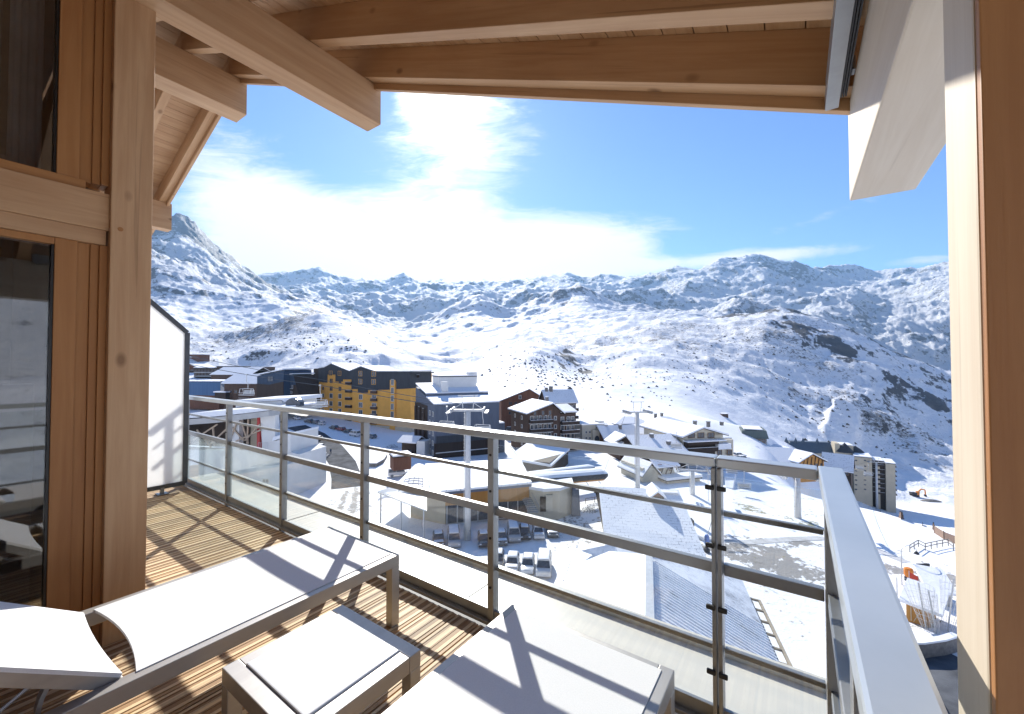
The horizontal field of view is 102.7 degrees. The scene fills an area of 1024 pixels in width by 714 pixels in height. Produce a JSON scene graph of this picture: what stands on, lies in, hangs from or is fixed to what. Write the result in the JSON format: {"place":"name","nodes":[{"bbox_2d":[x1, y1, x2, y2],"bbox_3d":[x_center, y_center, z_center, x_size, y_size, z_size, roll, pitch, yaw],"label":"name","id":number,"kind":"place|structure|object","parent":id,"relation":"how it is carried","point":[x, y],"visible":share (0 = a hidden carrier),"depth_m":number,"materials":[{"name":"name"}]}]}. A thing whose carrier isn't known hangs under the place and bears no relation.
{"place":"outdoors","nodes":[
{"label":"outdoors","id":0,"kind":"place"},
{"bbox_2d":[288,425,359,488],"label":"street","id":1,"kind":"structure","parent":0,"point":[340,456],"depth_m":116.21,"materials":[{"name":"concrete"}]},
{"bbox_2d":[151,213,956,677],"bbox_3d":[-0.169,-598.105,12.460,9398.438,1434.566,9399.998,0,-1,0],"label":"terrain","id":2,"kind":"structure","parent":0,"point":[891,327],"depth_m":502.43,"materials":[{"name":"white snow"}]},
{"bbox_2d":[190,354,209,361],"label":"apartment block","id":3,"kind":"structure","parent":2,"relation":"on","point":[203,357],"depth_m":407.57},
{"bbox_2d":[189,364,214,372],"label":"chalet","id":4,"kind":"object","parent":2,"relation":"on","point":[191,369],"visible":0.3,"depth_m":323.94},
{"bbox_2d":[189,379,225,409],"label":"corrugated hall","id":5,"kind":"structure","parent":2,"relation":"on","point":[204,388],"depth_m":189.43,"materials":[{"name":"blue metal"}]},
{"bbox_2d":[193,366,250,378],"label":"apartment row","id":6,"kind":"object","parent":2,"relation":"on","point":[201,372],"visible":0.41,"depth_m":298.95,"materials":[{"name":"stone"}]},
{"bbox_2d":[213,374,259,408],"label":"chalet","id":7,"kind":"object","parent":2,"relation":"on","point":[234,384],"visible":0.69,"depth_m":180.86,"materials":[{"name":"brown wood"}]},
{"bbox_2d":[209,367,268,378],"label":"snow roofed hall","id":8,"kind":"structure","parent":2,"relation":"on","point":[220,374],"depth_m":270.97,"materials":[{"name":"white snow"}]},
{"bbox_2d":[188,394,325,494],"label":"modern building","id":9,"kind":"structure","parent":2,"relation":"on","point":[263,468],"depth_m":93.32,"materials":[{"name":"concrete"}]},
{"bbox_2d":[255,368,312,397],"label":"angular house","id":10,"kind":"structure","parent":2,"relation":"on","point":[267,387],"depth_m":169.72,"materials":[{"name":"blue metal"}]},
{"bbox_2d":[289,373,319,409],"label":"angular house","id":11,"kind":"structure","parent":2,"relation":"on","point":[301,388],"depth_m":174.33,"materials":[{"name":"black metal"}]},
{"bbox_2d":[336,426,345,430],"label":"parked car","id":12,"kind":"object","parent":2,"relation":"on","point":[340,428],"visible":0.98,"depth_m":156.86,"materials":[{"name":"red paint"}]},
{"bbox_2d":[348,430,360,436],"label":"parked car","id":13,"kind":"object","parent":2,"relation":"on","point":[355,432],"visible":0.89,"depth_m":149.31,"materials":[{"name":"white paint"}]},
{"bbox_2d":[314,363,433,432],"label":"apartment block","id":14,"kind":"structure","parent":2,"relation":"on","point":[387,379],"depth_m":176.74,"materials":[{"name":"paint"}]},
{"bbox_2d":[369,454,386,466],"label":"retaining wall","id":15,"kind":"structure","parent":2,"relation":"on","point":[377,463],"depth_m":112.54,"materials":[{"name":"grey stone"}]},
{"bbox_2d":[389,450,410,470],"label":"shed","id":16,"kind":"structure","parent":2,"relation":"on","point":[399,462],"depth_m":98.50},
{"bbox_2d":[397,435,429,455],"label":"shed","id":17,"kind":"object","parent":2,"relation":"on","point":[417,445],"visible":0.76,"depth_m":126.36,"materials":[{"name":"concrete"}]},
{"bbox_2d":[432,529,444,545],"bbox_3d":[-11.526,28.309,64.160,1.780,1.622,4.262,0,-1,-12],"label":"parked car","id":18,"kind":"object","parent":2,"relation":"on","point":[438,536],"visible":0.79,"depth_m":63.62,"materials":[{"name":"paint"}]},
{"bbox_2d":[447,524,460,546],"bbox_3d":[-9.105,28.063,64.172,2.020,2.112,4.860,0,-1,-10],"label":"parked car","id":19,"kind":"object","parent":2,"relation":"on","point":[453,536],"visible":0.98,"depth_m":62.86,"materials":[{"name":"silver paint"}]},
{"bbox_2d":[378,458,538,537],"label":"lift station","id":20,"kind":"object","parent":2,"relation":"on","point":[513,493],"visible":0.67,"depth_m":73.60,"materials":[{"name":"tile"}]},
{"bbox_2d":[414,372,504,457],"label":"apartment block","id":21,"kind":"structure","parent":2,"relation":"on","point":[447,388],"depth_m":129.04,"materials":[{"name":"grey paint"}]},
{"bbox_2d":[446,395,488,540],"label":"lift pylon","id":22,"kind":"object","parent":2,"relation":"on","point":[467,451],"visible":0.84,"depth_m":65.27,"materials":[{"name":"metal"}]},
{"bbox_2d":[190,364,452,407],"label":"lift cable","id":23,"kind":"object","parent":22,"relation":"attached to","point":[322,385],"visible":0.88,"depth_m":65.90,"materials":[{"name":"grey metal"}]},
{"bbox_2d":[239,374,254,395],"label":"lift chair","id":24,"kind":"object","parent":23,"relation":"hanging from","point":[248,392],"visible":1,"depth_m":68.20,"materials":[{"name":"metal"}]},
{"bbox_2d":[312,385,327,406],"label":"lift chair","id":25,"kind":"object","parent":23,"relation":"hanging from","point":[322,403],"visible":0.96,"depth_m":66.01,"materials":[{"name":"metal"}]},
{"bbox_2d":[439,406,454,424],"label":"lift chair","id":26,"kind":"object","parent":23,"relation":"hanging from","point":[448,421],"visible":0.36,"depth_m":65.94,"materials":[{"name":"metal"}]},
{"bbox_2d":[475,408,490,428],"bbox_3d":[-4.443,9.785,61.760,2.390,3.989,1.153,0,-1,15],"label":"lift chair","id":27,"kind":"object","parent":23,"relation":"hanging from","point":[488,427],"visible":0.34,"depth_m":62.07,"materials":[{"name":"metal"}]},
{"bbox_2d":[191,356,483,407],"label":"lift cable","id":28,"kind":"object","parent":22,"relation":"attached to","point":[342,383],"visible":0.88,"depth_m":75.57,"materials":[{"name":"grey metal"}]},
{"bbox_2d":[478,529,487,546],"bbox_3d":[-4.426,28.305,64.149,1.780,1.622,4.262,0,-1,-8],"label":"parked car","id":29,"kind":"object","parent":2,"relation":"on","point":[482,537],"visible":0.77,"depth_m":63.43,"materials":[{"name":"paint"}]},
{"bbox_2d":[498,548,504,565],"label":"parked car","id":30,"kind":"object","parent":2,"relation":"on","point":[501,553],"visible":0.37,"depth_m":56.93,"materials":[{"name":"paint"}]},
{"bbox_2d":[498,528,507,544],"bbox_3d":[-1.685,28.320,64.739,1.780,1.622,4.262,0,-1,-6],"label":"parked car","id":31,"kind":"object","parent":2,"relation":"on","point":[502,538],"visible":0.62,"depth_m":63.87,"materials":[{"name":"grey paint"}]},
{"bbox_2d":[190,469,826,713],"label":"roof ledge","id":32,"kind":"object","parent":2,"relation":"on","point":[751,688],"visible":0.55,"depth_m":2.77,"materials":[{"name":"grey metal"}]},
{"bbox_2d":[0,485,677,713],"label":"deck floor","id":33,"kind":"structure","parent":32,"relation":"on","point":[189,530],"depth_m":2.49,"materials":[{"name":"brown wood"}]},
{"bbox_2d":[0,0,99,606],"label":"room interior","id":34,"kind":"object","parent":33,"relation":"on","point":[23,298],"visible":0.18,"depth_m":3.06,"materials":[{"name":"brown wood"}]},
{"bbox_2d":[6,0,44,168],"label":"curtain","id":35,"kind":"object","parent":34,"relation":"hanging from","point":[25,87],"visible":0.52,"depth_m":2.19,"materials":[{"name":"brown fabric"}]},
{"bbox_2d":[0,0,112,643],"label":"glazed wall","id":36,"kind":"structure","parent":33,"relation":"on","point":[60,210],"depth_m":2.15,"materials":[{"name":"brown wood"}]},
{"bbox_2d":[51,0,112,190],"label":"fixed window frame","id":37,"kind":"structure","parent":36,"relation":"in","point":[82,51],"depth_m":2.19,"materials":[{"name":"brown wood"}]},
{"bbox_2d":[43,0,945,234],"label":"gable roof","id":38,"kind":"structure","parent":36,"relation":"attached to","point":[349,60],"depth_m":2.17,"materials":[{"name":"brown wood"}]},
{"bbox_2d":[825,0,863,110],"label":"awning channel","id":39,"kind":"object","parent":38,"relation":"attached to","point":[844,30],"visible":0.96,"depth_m":1.37,"materials":[{"name":"grey paint"}]},
{"bbox_2d":[99,0,155,646],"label":"timber post","id":40,"kind":"object","parent":33,"relation":"on","point":[129,190],"visible":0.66,"depth_m":2.28,"materials":[{"name":"brown wood"}]},
{"bbox_2d":[147,299,189,495],"bbox_3d":[-4.321,0.191,4.462,0.120,2.801,1.315,-1,-1,35],"label":"privacy screen","id":41,"kind":"object","parent":33,"relation":"on","point":[168,418],"visible":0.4,"depth_m":4.82,"materials":[{"name":"white glass"}]},
{"bbox_2d":[0,527,398,713],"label":"sun lounger","id":42,"kind":"object","parent":33,"relation":"on","point":[171,629],"visible":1,"depth_m":1.76,"materials":[{"name":"metal"}]},
{"bbox_2d":[221,605,419,713],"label":"side table","id":43,"kind":"object","parent":33,"relation":"on","point":[342,659],"visible":0.99,"depth_m":1.49,"materials":[{"name":"metal"}]},
{"bbox_2d":[382,604,674,713],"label":"sun lounger","id":44,"kind":"object","parent":33,"relation":"on","point":[512,659],"visible":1,"depth_m":1.44,"materials":[{"name":"metal"}]},
{"bbox_2d":[183,395,947,713],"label":"balcony railing","id":45,"kind":"object","parent":33,"relation":"on","point":[876,663],"visible":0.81,"depth_m":1.67,"materials":[{"name":"metal"}]},
{"bbox_2d":[943,0,1023,713],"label":"timber post","id":46,"kind":"object","parent":33,"relation":"on","point":[984,72],"visible":1,"depth_m":0.57,"materials":[{"name":"brown wood"}]},
{"bbox_2d":[505,550,519,570],"bbox_3d":[0.073,28.089,56.404,1.780,1.622,4.262,0,-1,5],"label":"parked car","id":47,"kind":"object","parent":2,"relation":"on","point":[513,560],"visible":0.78,"depth_m":55.83,"materials":[{"name":"white paint"}]},
{"bbox_2d":[507,520,520,541],"bbox_3d":[0.258,28.114,66.181,2.020,2.112,4.860,0,-1,-4],"label":"parked car","id":48,"kind":"object","parent":2,"relation":"on","point":[513,532],"visible":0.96,"depth_m":64.76,"materials":[{"name":"silver paint"}]},
{"bbox_2d":[494,387,539,430],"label":"chalet block","id":49,"kind":"structure","parent":2,"relation":"on","point":[507,400],"depth_m":169.20,"materials":[{"name":"brown wood"}]},
{"bbox_2d":[519,523,530,539],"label":"parked car","id":50,"kind":"object","parent":2,"relation":"on","point":[524,528],"visible":0.76,"depth_m":66.00,"materials":[{"name":"paint"}]},
{"bbox_2d":[520,552,534,573],"bbox_3d":[2.185,28.079,55.959,1.780,1.622,4.262,0,-1,6],"label":"parked car","id":51,"kind":"object","parent":2,"relation":"on","point":[528,563],"visible":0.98,"depth_m":55.20,"materials":[{"name":"white paint"}]},
{"bbox_2d":[532,525,544,538],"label":"parked car","id":52,"kind":"object","parent":2,"relation":"on","point":[537,532],"visible":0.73,"depth_m":65.74,"materials":[{"name":"white paint"}]},
{"bbox_2d":[507,443,569,471],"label":"snow roofed hall","id":53,"kind":"structure","parent":2,"relation":"on","point":[534,457],"depth_m":106.81,"materials":[{"name":"white snow"}]},
{"bbox_2d":[536,548,551,576],"bbox_3d":[4.326,27.822,55.393,2.020,2.112,4.860,0,-1,7],"label":"parked car","id":54,"kind":"object","parent":2,"relation":"on","point":[544,563],"visible":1,"depth_m":54.09,"materials":[{"name":"white paint"}]},
{"bbox_2d":[508,396,579,450],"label":"chalet block","id":55,"kind":"structure","parent":2,"relation":"on","point":[540,417],"depth_m":131.32,"materials":[{"name":"brown wood"}]},
{"bbox_2d":[529,477,572,518],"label":"pump house","id":56,"kind":"structure","parent":2,"relation":"on","point":[553,501],"depth_m":74.47,"materials":[{"name":"beige concrete"}]},
{"bbox_2d":[540,496,545,511],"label":"door","id":57,"kind":"structure","parent":56,"relation":"in","point":[542,499],"depth_m":73.75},
{"bbox_2d":[546,529,558,536],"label":"parked car","id":58,"kind":"object","parent":2,"relation":"on","point":[551,533],"visible":0.43,"depth_m":65.84,"materials":[{"name":"grey paint"}]},
{"bbox_2d":[538,386,578,420],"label":"chalet block","id":59,"kind":"structure","parent":2,"relation":"on","point":[562,396],"depth_m":155.05,"materials":[{"name":"tile"}]},
{"bbox_2d":[527,464,607,515],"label":"canopy","id":60,"kind":"object","parent":2,"relation":"on","point":[586,473],"visible":0.69,"depth_m":82.16,"materials":[{"name":"metal"}]},
{"bbox_2d":[201,320,938,464],"bbox_3d":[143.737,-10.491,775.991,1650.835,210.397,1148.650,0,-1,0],"label":"boulders","id":61,"kind":"object","parent":2,"relation":"on","point":[832,410],"visible":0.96,"depth_m":388.68,"materials":[{"name":"grey stone"}]},
{"bbox_2d":[580,506,596,513],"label":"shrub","id":62,"kind":"object","parent":2,"relation":"on","point":[589,509],"visible":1,"depth_m":78.11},
{"bbox_2d":[575,420,607,440],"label":"white house","id":63,"kind":"structure","parent":2,"relation":"on","point":[589,430],"depth_m":141.34,"materials":[{"name":"paint"}]},
{"bbox_2d":[604,431,624,460],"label":"chalet","id":64,"kind":"object","parent":2,"relation":"on","point":[613,436],"visible":0.12,"depth_m":124.68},
{"bbox_2d":[596,424,639,441],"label":"chalet","id":65,"kind":"object","parent":2,"relation":"on","point":[605,430],"visible":0.3,"depth_m":140.06,"materials":[{"name":"grey stone"}]},
{"bbox_2d":[607,416,644,424],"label":"chalet","id":66,"kind":"object","parent":2,"relation":"on","point":[625,421],"visible":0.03,"depth_m":170.54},
{"bbox_2d":[621,401,654,487],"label":"lift pylon","id":67,"kind":"object","parent":2,"relation":"on","point":[637,459],"visible":0.91,"depth_m":92.43,"materials":[{"name":"metal"}]},
{"bbox_2d":[639,422,643,434],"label":"chalet","id":68,"kind":"object","parent":2,"relation":"on","point":[641,430],"depth_m":142.38,"materials":[{"name":"grey stone"}]},
{"bbox_2d":[594,482,705,556],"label":"roof","id":69,"kind":"structure","parent":2,"relation":"on","point":[670,527],"depth_m":54.21,"materials":[{"name":"tile"}]},
{"bbox_2d":[616,433,687,469],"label":"chalet","id":70,"kind":"object","parent":2,"relation":"on","point":[665,441],"visible":0.29,"depth_m":113.44,"materials":[{"name":"tile"}]},
{"bbox_2d":[617,456,701,483],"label":"chalet","id":71,"kind":"object","parent":2,"relation":"on","point":[652,470],"visible":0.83,"depth_m":98.84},
{"bbox_2d":[643,412,686,422],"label":"chalet","id":72,"kind":"object","parent":2,"relation":"on","point":[662,416],"visible":0.09,"depth_m":168.40,"materials":[{"name":"grey stone"}]},
{"bbox_2d":[554,545,792,666],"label":"lodge","id":73,"kind":"structure","parent":2,"relation":"on","point":[674,593],"depth_m":32.34,"materials":[{"name":"stone"}]},
{"bbox_2d":[671,432,681,448],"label":"lift chair","id":74,"kind":"object","parent":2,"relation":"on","point":[676,445],"visible":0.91,"depth_m":91.85,"materials":[{"name":"metal"}]},
{"bbox_2d":[639,417,733,465],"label":"hotel","id":75,"kind":"structure","parent":2,"relation":"on","point":[694,437],"depth_m":115.64,"materials":[{"name":"tile"}]},
{"bbox_2d":[697,432,703,437],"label":"window","id":76,"kind":"structure","parent":75,"relation":"in","point":[699,435],"depth_m":114.82,"materials":[{"name":"grey glass"}]},
{"bbox_2d":[708,432,714,437],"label":"window","id":77,"kind":"structure","parent":75,"relation":"in","point":[710,435],"depth_m":115.64,"materials":[{"name":"grey glass"}]},
{"bbox_2d":[673,465,710,494],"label":"lift pylon","id":78,"kind":"object","parent":2,"relation":"on","point":[692,485],"visible":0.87,"depth_m":88.27,"materials":[{"name":"metal"}]},
{"bbox_2d":[703,524,710,552],"bbox_3d":[29.821,25.817,61.352,2.095,7.015,0.692,0,-1,0],"label":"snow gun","id":79,"kind":"object","parent":2,"relation":"on","point":[705,548],"visible":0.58,"depth_m":61.13,"materials":[{"name":"metal"}]},
{"bbox_2d":[724,469,735,488],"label":"snow ramp","id":80,"kind":"structure","parent":2,"relation":"on","point":[729,481],"depth_m":98.54,"materials":[{"name":"white snow"}]},
{"bbox_2d":[739,425,768,444],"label":"pavilion","id":81,"kind":"structure","parent":2,"relation":"on","point":[758,433],"depth_m":169.91,"materials":[{"name":"concrete"}]},
{"bbox_2d":[763,446,793,462],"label":"chalet","id":82,"kind":"object","parent":2,"relation":"on","point":[781,454],"visible":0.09,"depth_m":156.27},
{"bbox_2d":[777,464,818,518],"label":"lift pylon","id":83,"kind":"object","parent":2,"relation":"on","point":[797,503],"visible":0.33,"depth_m":77.95,"materials":[{"name":"metal"}]},
{"bbox_2d":[769,444,827,481],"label":"chalet","id":84,"kind":"object","parent":2,"relation":"on","point":[802,457],"visible":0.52,"depth_m":150.50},
{"bbox_2d":[784,437,832,456],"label":"slate roofed hall","id":85,"kind":"structure","parent":2,"relation":"on","point":[817,447],"depth_m":253.98,"materials":[{"name":"grey stone"}]},
{"bbox_2d":[821,452,854,488],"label":"chalet","id":86,"kind":"object","parent":2,"relation":"on","point":[842,461],"visible":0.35,"depth_m":168.78,"materials":[{"name":"stone"}]},
{"bbox_2d":[831,441,864,490],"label":"tower house","id":87,"kind":"structure","parent":2,"relation":"on","point":[846,448],"depth_m":243.46,"materials":[{"name":"stone"}]},
{"bbox_2d":[852,453,896,512],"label":"apartment block","id":88,"kind":"structure","parent":2,"relation":"on","point":[864,485],"depth_m":230.41,"materials":[{"name":"stone"}]},
{"bbox_2d":[866,458,886,508],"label":"pylon","id":89,"kind":"object","parent":2,"relation":"on","point":[876,483],"visible":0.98,"depth_m":228.38,"materials":[{"name":"metal"}]},
{"bbox_2d":[651,459,950,477],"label":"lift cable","id":90,"kind":"object","parent":89,"relation":"attached to","point":[745,471],"visible":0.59,"depth_m":89.11,"materials":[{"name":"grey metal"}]},
{"bbox_2d":[737,471,751,491],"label":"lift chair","id":91,"kind":"object","parent":90,"relation":"hanging from","point":[745,486],"visible":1,"depth_m":82.78,"materials":[{"name":"metal"}]},
{"bbox_2d":[903,567,913,580],"bbox_3d":[52.287,28.683,53.994,1.000,1.750,1.000,0,-1,0],"label":"snow machine","id":92,"kind":"object","parent":2,"relation":"on","point":[907,570],"visible":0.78,"depth_m":53.84,"materials":[{"name":"orange paint"}]},
{"bbox_2d":[901,545,919,584],"bbox_3d":[51.685,27.181,53.084,2.168,5.427,0.571,0,-1,0],"label":"lamp post","id":93,"kind":"object","parent":2,"relation":"on","point":[916,552],"visible":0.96,"depth_m":53.23,"materials":[{"name":"metal"}]},
{"bbox_2d":[909,572,918,580],"bbox_3d":[51.018,28.259,51.534,1.655,2.400,0.479,0,-1,7],"label":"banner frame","id":94,"kind":"object","parent":2,"relation":"on","point":[913,576],"visible":0.16,"depth_m":51.59,"materials":[{"name":"red fabric"}]},
{"bbox_2d":[901,579,934,630],"bbox_3d":[42.909,26.554,43.290,2.628,5.348,2.581,0,-1,0],"label":"bare tree","id":95,"kind":"object","parent":2,"relation":"on","point":[922,610],"visible":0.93,"depth_m":43.25,"materials":[{"name":"plant"}]},
{"bbox_2d":[909,489,926,496],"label":"excavator","id":96,"kind":"object","parent":2,"relation":"on","point":[915,494],"visible":1,"depth_m":262.94,"materials":[{"name":"metal"}]},
{"bbox_2d":[899,578,948,627],"bbox_3d":[45.186,27.587,44.897,4.100,4.136,3.357,1,-1,-36],"label":"hut","id":97,"kind":"object","parent":2,"relation":"on","point":[911,616],"visible":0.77,"depth_m":44.62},
{"bbox_2d":[898,511,954,543],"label":"piste fence","id":98,"kind":"object","parent":2,"relation":"on","point":[942,534],"visible":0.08,"depth_m":72.89,"materials":[{"name":"plastic"}]},
{"bbox_2d":[918,589,940,633],"bbox_3d":[43.322,26.640,42.437,1.878,4.930,1.400,0,-1,0],"label":"bare tree","id":99,"kind":"object","parent":2,"relation":"on","point":[934,622],"visible":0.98,"depth_m":42.38,"materials":[{"name":"plant"}]},
{"bbox_2d":[920,499,941,502],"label":"dirt heap","id":100,"kind":"object","parent":2,"relation":"on","point":[929,500],"visible":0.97,"depth_m":254.01,"materials":[{"name":"grey"}]},
{"bbox_2d":[909,539,953,551],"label":"timber fence","id":101,"kind":"object","parent":2,"relation":"on","point":[925,546],"visible":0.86,"depth_m":66.02,"materials":[{"name":"grey wood"}]},
{"bbox_2d":[913,564,955,606],"bbox_3d":[51.030,27.954,49.422,2.711,3.498,4.500,-1,-1,30],"label":"hut","id":102,"kind":"object","parent":2,"relation":"on","point":[929,575],"visible":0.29,"depth_m":49.59,"materials":[{"name":"concrete"}]},
{"bbox_2d":[916,632,956,657],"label":"retaining wall","id":103,"kind":"structure","parent":2,"relation":"on","point":[940,645],"depth_m":38.71,"materials":[{"name":"grey stone"}]},
{"bbox_2d":[940,576,956,631],"bbox_3d":[46.170,26.092,42.659,2.209,5.976,2.218,-1,-2,44],"label":"bare tree","id":104,"kind":"object","parent":2,"relation":"on","point":[949,616],"visible":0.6,"depth_m":42.65,"materials":[{"name":"plant"}]},
{"bbox_2d":[171,85,948,281],"label":"sky","id":105,"kind":"structure","parent":0,"point":[451,187],"materials":[{"name":"blue"}]},
{"bbox_2d":[698,536,909,561],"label":"path","id":106,"kind":"structure","parent":0,"point":[780,539],"depth_m":65.95,"materials":[{"name":"white snow"}]},
{"bbox_2d":[924,654,958,713],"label":"road","id":107,"kind":"structure","parent":0,"point":[943,671],"depth_m":35.64,"materials":[{"name":"white snow"}]},
{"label":"lift cable","id":108,"kind":"object","parent":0,"visible":0},
{"bbox_2d":[726,469,737,475],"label":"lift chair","id":109,"kind":"object","parent":108,"relation":"hanging from","point":[730,471],"visible":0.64,"depth_m":95.67,"materials":[{"name":"metal"}]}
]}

